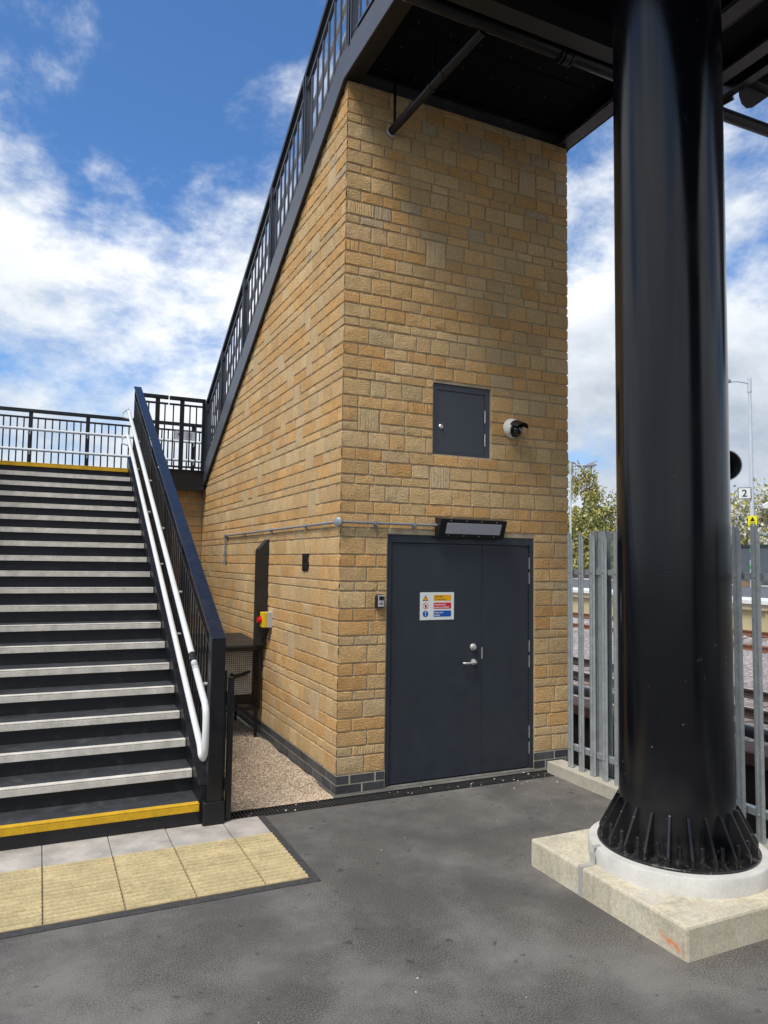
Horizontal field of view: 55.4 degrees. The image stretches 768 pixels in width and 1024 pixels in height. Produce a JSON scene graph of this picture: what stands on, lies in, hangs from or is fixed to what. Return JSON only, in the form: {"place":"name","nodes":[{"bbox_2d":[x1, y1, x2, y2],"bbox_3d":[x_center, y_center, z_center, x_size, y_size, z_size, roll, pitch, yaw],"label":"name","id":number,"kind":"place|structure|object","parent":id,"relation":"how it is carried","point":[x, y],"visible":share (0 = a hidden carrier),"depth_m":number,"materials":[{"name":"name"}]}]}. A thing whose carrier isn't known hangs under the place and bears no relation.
{"place":"outdoors","nodes":[
{"label":"outdoors","id":0,"kind":"place"},
{"bbox_2d":[0,816,270,872],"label":"pavement","id":1,"kind":"structure","parent":0,"point":[55,854],"depth_m":4.74,"materials":[{"name":"grey concrete"}]},
{"bbox_2d":[0,456,205,850],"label":"staircase","id":2,"kind":"structure","parent":1,"relation":"on","point":[97,738],"depth_m":6.23,"materials":[{"name":"black paint"}]},
{"bbox_2d":[121,386,225,826],"bbox_3d":[-2.411,0.195,7.821,0.232,4.315,6.014,3,-4,-26],"label":"stair balustrade","id":3,"kind":"object","parent":2,"relation":"attached to","point":[148,459],"visible":1,"depth_m":6.15,"materials":[{"name":"black metal"}]},
{"bbox_2d":[222,670,233,820],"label":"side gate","id":4,"kind":"structure","parent":1,"relation":"on","point":[228,740],"depth_m":5.21,"materials":[{"name":"black metal"}]},
{"bbox_2d":[200,707,334,811],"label":"gravel path","id":5,"kind":"structure","parent":0,"point":[269,756],"depth_m":6.34,"materials":[{"name":"beige gravel"}]},
{"bbox_2d":[189,633,262,736],"bbox_3d":[-1.836,1.885,8.019,0.755,1.007,0.970,3,-4,-25],"label":"equipment cage","id":6,"kind":"object","parent":5,"relation":"on","point":[238,642],"visible":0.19,"depth_m":7.72,"materials":[{"name":"black paint"}]},
{"bbox_2d":[196,650,252,706],"bbox_3d":[-1.827,1.766,7.990,0.638,0.570,0.784,3,-4,-25],"label":"control unit","id":7,"kind":"object","parent":6,"relation":"in","point":[232,671],"visible":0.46,"depth_m":7.74,"materials":[{"name":"grey metal"}]},
{"bbox_2d":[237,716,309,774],"bbox_3d":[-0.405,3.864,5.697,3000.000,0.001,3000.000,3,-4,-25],"label":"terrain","id":8,"kind":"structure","parent":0,"point":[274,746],"depth_m":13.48,"materials":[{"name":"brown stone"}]},
{"bbox_2d":[0,767,767,1023],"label":"ground","id":9,"kind":"structure","parent":0,"point":[387,910],"depth_m":3.50,"materials":[{"name":"grey asphalt"}]},
{"bbox_2d":[0,833,308,932],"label":"tactile pavement","id":10,"kind":"structure","parent":9,"relation":"on","point":[77,890],"depth_m":4.21,"materials":[{"name":"concrete"}]},
{"bbox_2d":[0,815,320,939],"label":"pavement edge","id":11,"kind":"object","parent":9,"relation":"on","point":[307,869],"visible":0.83,"depth_m":3.97,"materials":[{"name":"grey concrete"}]},
{"bbox_2d":[158,469,205,491],"bbox_3d":[-3.511,1.014,11.600,5.550,3.168,2.215,3,-4,-25],"label":"stair landing","id":12,"kind":"object","parent":9,"relation":"on","point":[187,480],"visible":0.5,"depth_m":10.78,"materials":[{"name":"black paint"}]},
{"bbox_2d":[0,406,213,469],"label":"landing railing","id":13,"kind":"object","parent":12,"relation":"on","point":[29,449],"visible":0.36,"depth_m":12.04,"materials":[{"name":"metal"}]},
{"bbox_2d":[174,431,196,443],"bbox_3d":[-3.469,-1.307,12.799,0.380,0.205,0.009,3,-4,-25],"label":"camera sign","id":14,"kind":"object","parent":13,"relation":"attached to","point":[186,436],"visible":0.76,"depth_m":12.81,"materials":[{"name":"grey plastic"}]},
{"bbox_2d":[140,393,205,470],"bbox_3d":[-3.113,-1.166,10.735,0.987,1.079,0.060,3,-4,-25],"label":"gap railing","id":15,"kind":"object","parent":12,"relation":"on","point":[182,400],"visible":0.77,"depth_m":10.78,"materials":[{"name":"black metal"}]},
{"bbox_2d":[201,0,762,491],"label":"staircase","id":16,"kind":"structure","parent":12,"relation":"on","point":[375,30],"depth_m":6.74,"materials":[{"name":"black metal"}]},
{"bbox_2d":[204,0,374,463],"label":"balustrade","id":17,"kind":"object","parent":16,"relation":"attached to","point":[307,102],"visible":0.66,"depth_m":7.86,"materials":[{"name":"black metal"}]},
{"bbox_2d":[159,81,568,794],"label":"stair tower","id":18,"kind":"structure","parent":9,"relation":"on","point":[409,355],"depth_m":6.54,"materials":[{"name":"brick"}]},
{"bbox_2d":[253,539,269,645],"bbox_3d":[-1.304,0.848,7.770,0.119,1.115,0.130,3,-4,-25],"label":"cable duct","id":19,"kind":"object","parent":18,"relation":"attached to","point":[261,577],"visible":1,"depth_m":7.72,"materials":[{"name":"black metal"}]},
{"bbox_2d":[257,612,271,640],"bbox_3d":[-1.281,1.213,7.649,0.150,0.344,0.273,3,-4,-25],"label":"isolator switch","id":20,"kind":"object","parent":18,"relation":"attached to","point":[264,619],"visible":0.94,"depth_m":7.54,"materials":[{"name":"yellow plastic"}]},
{"bbox_2d":[302,553,308,570],"bbox_3d":[-0.719,0.458,6.677,0.020,0.160,0.155,3,-4,-25],"label":"wall socket","id":21,"kind":"object","parent":18,"relation":"attached to","point":[305,561],"depth_m":6.64,"materials":[{"name":"black plastic"}]},
{"bbox_2d":[223,517,436,564],"bbox_3d":[-0.820,0.381,7.879,0.943,0.417,4.035,3,-4,-25],"label":"conduit","id":22,"kind":"object","parent":18,"relation":"attached to","point":[338,521],"visible":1,"depth_m":6.24,"materials":[{"name":"grey metal"}]},
{"bbox_2d":[375,594,384,607],"bbox_3d":[-0.034,0.735,6.038,0.076,0.112,0.052,3,-4,-25],"label":"key safe","id":23,"kind":"object","parent":18,"relation":"attached to","point":[379,600],"visible":1,"depth_m":6.02,"materials":[{"name":"black plastic"}]},
{"bbox_2d":[388,543,481,784],"bbox_3d":[0.454,1.272,6.283,0.917,1.994,0.115,3,-4,-25],"label":"door leaf","id":24,"kind":"structure","parent":18,"relation":"in","point":[436,665],"depth_m":6.28,"materials":[{"name":"metal"}]},
{"bbox_2d":[420,592,453,619],"bbox_3d":[0.459,0.813,6.321,0.335,0.236,0.005,3,-4,-25],"label":"warning sign","id":25,"kind":"object","parent":24,"relation":"attached to","point":[436,605],"visible":1,"depth_m":6.32,"materials":[{"name":"white plastic"}]},
{"bbox_2d":[386,29,485,137],"bbox_3d":[0.393,-3.549,5.930,0.091,0.562,1.150,4,-5,-37],"label":"downpipe","id":26,"kind":"object","parent":18,"relation":"attached to","point":[451,64],"visible":0.98,"depth_m":5.90,"materials":[{"name":"black metal"}]},
{"bbox_2d":[436,390,485,455],"bbox_3d":[0.682,-0.792,6.541,0.499,0.550,0.064,3,-4,-25],"label":"hatch door","id":27,"kind":"structure","parent":18,"relation":"in","point":[460,416],"depth_m":6.53,"materials":[{"name":"metal"}]},
{"bbox_2d":[435,517,506,538],"bbox_3d":[0.770,0.144,6.420,0.675,0.173,0.114,3,-4,-25],"label":"floodlight","id":28,"kind":"object","parent":18,"relation":"attached to","point":[467,528],"visible":1,"depth_m":6.38,"materials":[{"name":"black plastic"}]},
{"bbox_2d":[481,545,529,772],"bbox_3d":[1.090,1.303,6.611,0.519,1.994,0.060,3,-4,-25],"label":"door leaf","id":29,"kind":"structure","parent":18,"relation":"in","point":[505,649],"depth_m":6.59,"materials":[{"name":"metal"}]},
{"bbox_2d":[503,419,527,438],"bbox_3d":[1.198,-0.767,6.670,0.188,0.188,0.229,3,-4,-25],"label":"security camera","id":30,"kind":"object","parent":18,"relation":"attached to","point":[513,428],"visible":1,"depth_m":6.64,"materials":[{"name":"white plastic"}]},
{"bbox_2d":[208,772,557,1022],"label":"grit","id":31,"kind":"object","parent":9,"relation":"on","point":[408,792],"visible":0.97,"depth_m":6.02,"materials":[{"name":"gravel"}]},
{"bbox_2d":[231,770,554,819],"bbox_3d":[0.190,2.310,5.900,2.880,0.104,0.175,3,-4,-25],"label":"drain channel","id":32,"kind":"object","parent":9,"relation":"in","point":[316,804],"visible":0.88,"depth_m":5.81,"materials":[{"name":"black plastic"}]},
{"bbox_2d":[531,821,767,961],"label":"concrete plinth","id":33,"kind":"structure","parent":9,"relation":"on","point":[685,917],"depth_m":3.76,"materials":[{"name":"concrete"}]},
{"bbox_2d":[597,0,761,874],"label":"steel column","id":34,"kind":"structure","parent":33,"relation":"on","point":[673,806],"depth_m":4.14,"materials":[{"name":"metal"}]},
{"bbox_2d":[367,0,767,136],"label":"footbridge deck","id":35,"kind":"structure","parent":34,"relation":"on","point":[495,75],"depth_m":6.09,"materials":[{"name":"black paint"}]},
{"bbox_2d":[403,0,767,137],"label":"deck pipe","id":36,"kind":"object","parent":35,"relation":"hanging from","point":[565,56],"visible":0.78,"depth_m":5.59,"materials":[{"name":"black metal"}]},
{"bbox_2d":[730,450,741,479],"bbox_3d":[2.163,-0.339,4.931,0.803,0.217,0.192,4,-5,-38],"label":"horn loudspeaker","id":37,"kind":"object","parent":34,"relation":"attached to","point":[735,464],"visible":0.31,"depth_m":5.09,"materials":[{"name":"black plastic"}]},
{"bbox_2d":[547,759,767,849],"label":"kerb","id":38,"kind":"structure","parent":9,"relation":"on","point":[563,770],"depth_m":6.11,"materials":[{"name":"concrete"}]},
{"bbox_2d":[567,523,767,842],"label":"palisade fence","id":39,"kind":"object","parent":38,"relation":"on","point":[600,572],"visible":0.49,"depth_m":6.01,"materials":[{"name":"metal"}]},
{"bbox_2d":[0,0,767,555],"label":"sky","id":40,"kind":"structure","parent":0,"point":[142,141],"materials":[{"name":"blue"}]},
{"bbox_2d":[573,574,612,579],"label":"wall","id":41,"kind":"structure","parent":0,"point":[576,576],"depth_m":54.19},
{"bbox_2d":[573,597,765,631],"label":"platform","id":42,"kind":"structure","parent":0,"point":[746,619],"depth_m":23.22,"materials":[{"name":"beige concrete"}]},
{"bbox_2d":[567,460,603,552],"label":"birch tree","id":43,"kind":"object","parent":42,"relation":"on","point":[586,478],"visible":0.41,"depth_m":70.90,"materials":[{"name":"green plant"}]},
{"bbox_2d":[573,579,767,597],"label":"platform surface","id":44,"kind":"object","parent":42,"relation":"on","point":[746,591],"depth_m":33.96,"materials":[{"name":"grey concrete"}]},
{"bbox_2d":[567,513,592,567],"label":"tree","id":45,"kind":"object","parent":44,"relation":"on","point":[574,538],"visible":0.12,"depth_m":64.93,"materials":[{"name":"green plant"}]},
{"bbox_2d":[569,462,596,536],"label":"platform lamp","id":46,"kind":"object","parent":44,"relation":"on","point":[588,464],"visible":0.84,"depth_m":55.25,"materials":[{"name":"white metal"}]},
{"bbox_2d":[572,492,616,564],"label":"tree","id":47,"kind":"object","parent":44,"relation":"on","point":[601,523],"visible":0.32,"depth_m":64.20,"materials":[{"name":"green plant"}]},
{"bbox_2d":[580,487,616,528],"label":"tree","id":48,"kind":"object","parent":44,"relation":"on","point":[610,495],"visible":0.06,"depth_m":68.15,"materials":[{"name":"green plant"}]},
{"bbox_2d":[573,537,764,569],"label":"hedge","id":49,"kind":"object","parent":44,"relation":"on","point":[575,556],"visible":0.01,"depth_m":57.97,"materials":[{"name":"green plant"}]},
{"bbox_2d":[728,378,754,587],"bbox_3d":[17.705,-1.513,36.769,1.940,10.600,0.321,1,-4,-6],"label":"platform lamp","id":50,"kind":"object","parent":44,"relation":"on","point":[749,391],"visible":0.43,"depth_m":36.91,"materials":[{"name":"white metal"}]},
{"bbox_2d":[738,487,750,498],"bbox_3d":[18.144,-0.943,36.817,0.600,0.580,0.038,-1,-4,27],"label":"platform number sign","id":51,"kind":"object","parent":50,"relation":"attached to","point":[744,493],"visible":1,"depth_m":36.80,"materials":[{"name":"white plastic"}]},
{"bbox_2d":[748,516,756,525],"bbox_3d":[18.410,0.431,36.554,0.400,0.490,0.023,-1,-4,27],"label":"warning plate","id":52,"kind":"object","parent":50,"relation":"attached to","point":[752,519],"visible":0.83,"depth_m":36.55,"materials":[{"name":"yellow metal"}]},
{"bbox_2d":[754,502,767,508],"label":"platform camera","id":53,"kind":"object","parent":50,"relation":"attached to","point":[764,505],"visible":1,"depth_m":36.78,"materials":[{"name":"white plastic"}]},
{"bbox_2d":[730,485,767,544],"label":"tree","id":54,"kind":"object","parent":44,"relation":"on","point":[736,503],"visible":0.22,"depth_m":48.42,"materials":[{"name":"green plant"}]},
{"bbox_2d":[731,544,767,585],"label":"platform fence","id":55,"kind":"object","parent":44,"relation":"on","point":[745,560],"depth_m":40.71,"materials":[{"name":"grey metal"}]},
{"bbox_2d":[742,572,761,585],"bbox_3d":[19.961,3.646,39.843,0.719,0.790,1.100,3,-4,-25],"label":"flower planter","id":56,"kind":"object","parent":44,"relation":"on","point":[746,583],"visible":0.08,"depth_m":39.89,"materials":[{"name":"brown wood"}]},
{"bbox_2d":[738,478,767,543],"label":"tree","id":57,"kind":"object","parent":44,"relation":"on","point":[764,490],"visible":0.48,"depth_m":45.66,"materials":[{"name":"green plant"}]},
{"bbox_2d":[573,587,767,604],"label":"platform edge","id":58,"kind":"object","parent":42,"relation":"on","point":[747,600],"depth_m":23.57,"materials":[{"name":"white concrete"}]},
{"bbox_2d":[573,592,767,610],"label":"platform coping","id":59,"kind":"object","parent":42,"relation":"on","point":[744,606],"visible":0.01,"depth_m":23.05,"materials":[{"name":"grey concrete"}]},
{"bbox_2d":[766,611,767,631],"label":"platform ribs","id":60,"kind":"object","parent":42,"relation":"attached to","point":[766,621],"visible":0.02,"depth_m":22.45,"materials":[{"name":"beige concrete"}]},
{"bbox_2d":[573,617,767,745],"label":"ballast","id":61,"kind":"structure","parent":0,"point":[748,667],"depth_m":17.57,"materials":[{"name":"grey gravel"}]},
{"bbox_2d":[574,681,589,685],"bbox_3d":[4.674,3.386,14.434,2.500,0.140,0.260,3,-4,-25],"label":"sleeper","id":62,"kind":"object","parent":61,"relation":"on","point":[587,683],"visible":0.07,"depth_m":13.96,"materials":[{"name":"concrete"}]},
{"bbox_2d":[573,670,767,722],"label":"rail","id":63,"kind":"object","parent":61,"relation":"on","point":[748,712],"depth_m":11.02,"materials":[{"name":"metal"}]},
{"bbox_2d":[573,685,767,742],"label":"cable hose","id":64,"kind":"object","parent":61,"relation":"on","point":[749,731],"visible":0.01,"depth_m":9.22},
{"bbox_2d":[573,656,767,701],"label":"rail","id":65,"kind":"object","parent":61,"relation":"on","point":[748,692],"depth_m":12.71,"materials":[{"name":"brown metal"}]},
{"bbox_2d":[573,623,767,652],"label":"rail","id":66,"kind":"object","parent":61,"relation":"on","point":[749,647],"depth_m":19.94,"materials":[{"name":"metal"}]},
{"bbox_2d":[573,612,767,637],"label":"rail","id":67,"kind":"object","parent":61,"relation":"on","point":[745,632],"depth_m":21.77,"materials":[{"name":"metal"}]},
{"bbox_2d":[744,718,753,722],"bbox_3d":[6.164,3.189,11.274,2.500,0.140,0.260,3,-4,-25],"label":"sleeper","id":68,"kind":"object","parent":61,"relation":"on","point":[746,720],"depth_m":10.79,"materials":[{"name":"concrete"}]},
{"bbox_2d":[743,638,767,644],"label":"sleeper","id":69,"kind":"object","parent":61,"relation":"on","point":[763,639],"visible":0.11,"depth_m":20.86,"materials":[{"name":"concrete"}]},
{"bbox_2d":[744,702,767,707],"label":"sleeper","id":70,"kind":"object","parent":61,"relation":"on","point":[765,704],"depth_m":11.98,"materials":[{"name":"concrete"}]},
{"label":"pit floor","id":71,"kind":"structure","parent":0,"visible":0},
{"bbox_2d":[573,714,767,838],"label":"trackside wall","id":72,"kind":"structure","parent":71,"relation":"on","point":[750,788],"depth_m":8.43,"materials":[{"name":"black concrete"}]},
{"bbox_2d":[573,696,767,770],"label":"coping beam","id":73,"kind":"structure","parent":72,"relation":"on","point":[749,754],"depth_m":8.59,"materials":[{"name":"grey concrete"}]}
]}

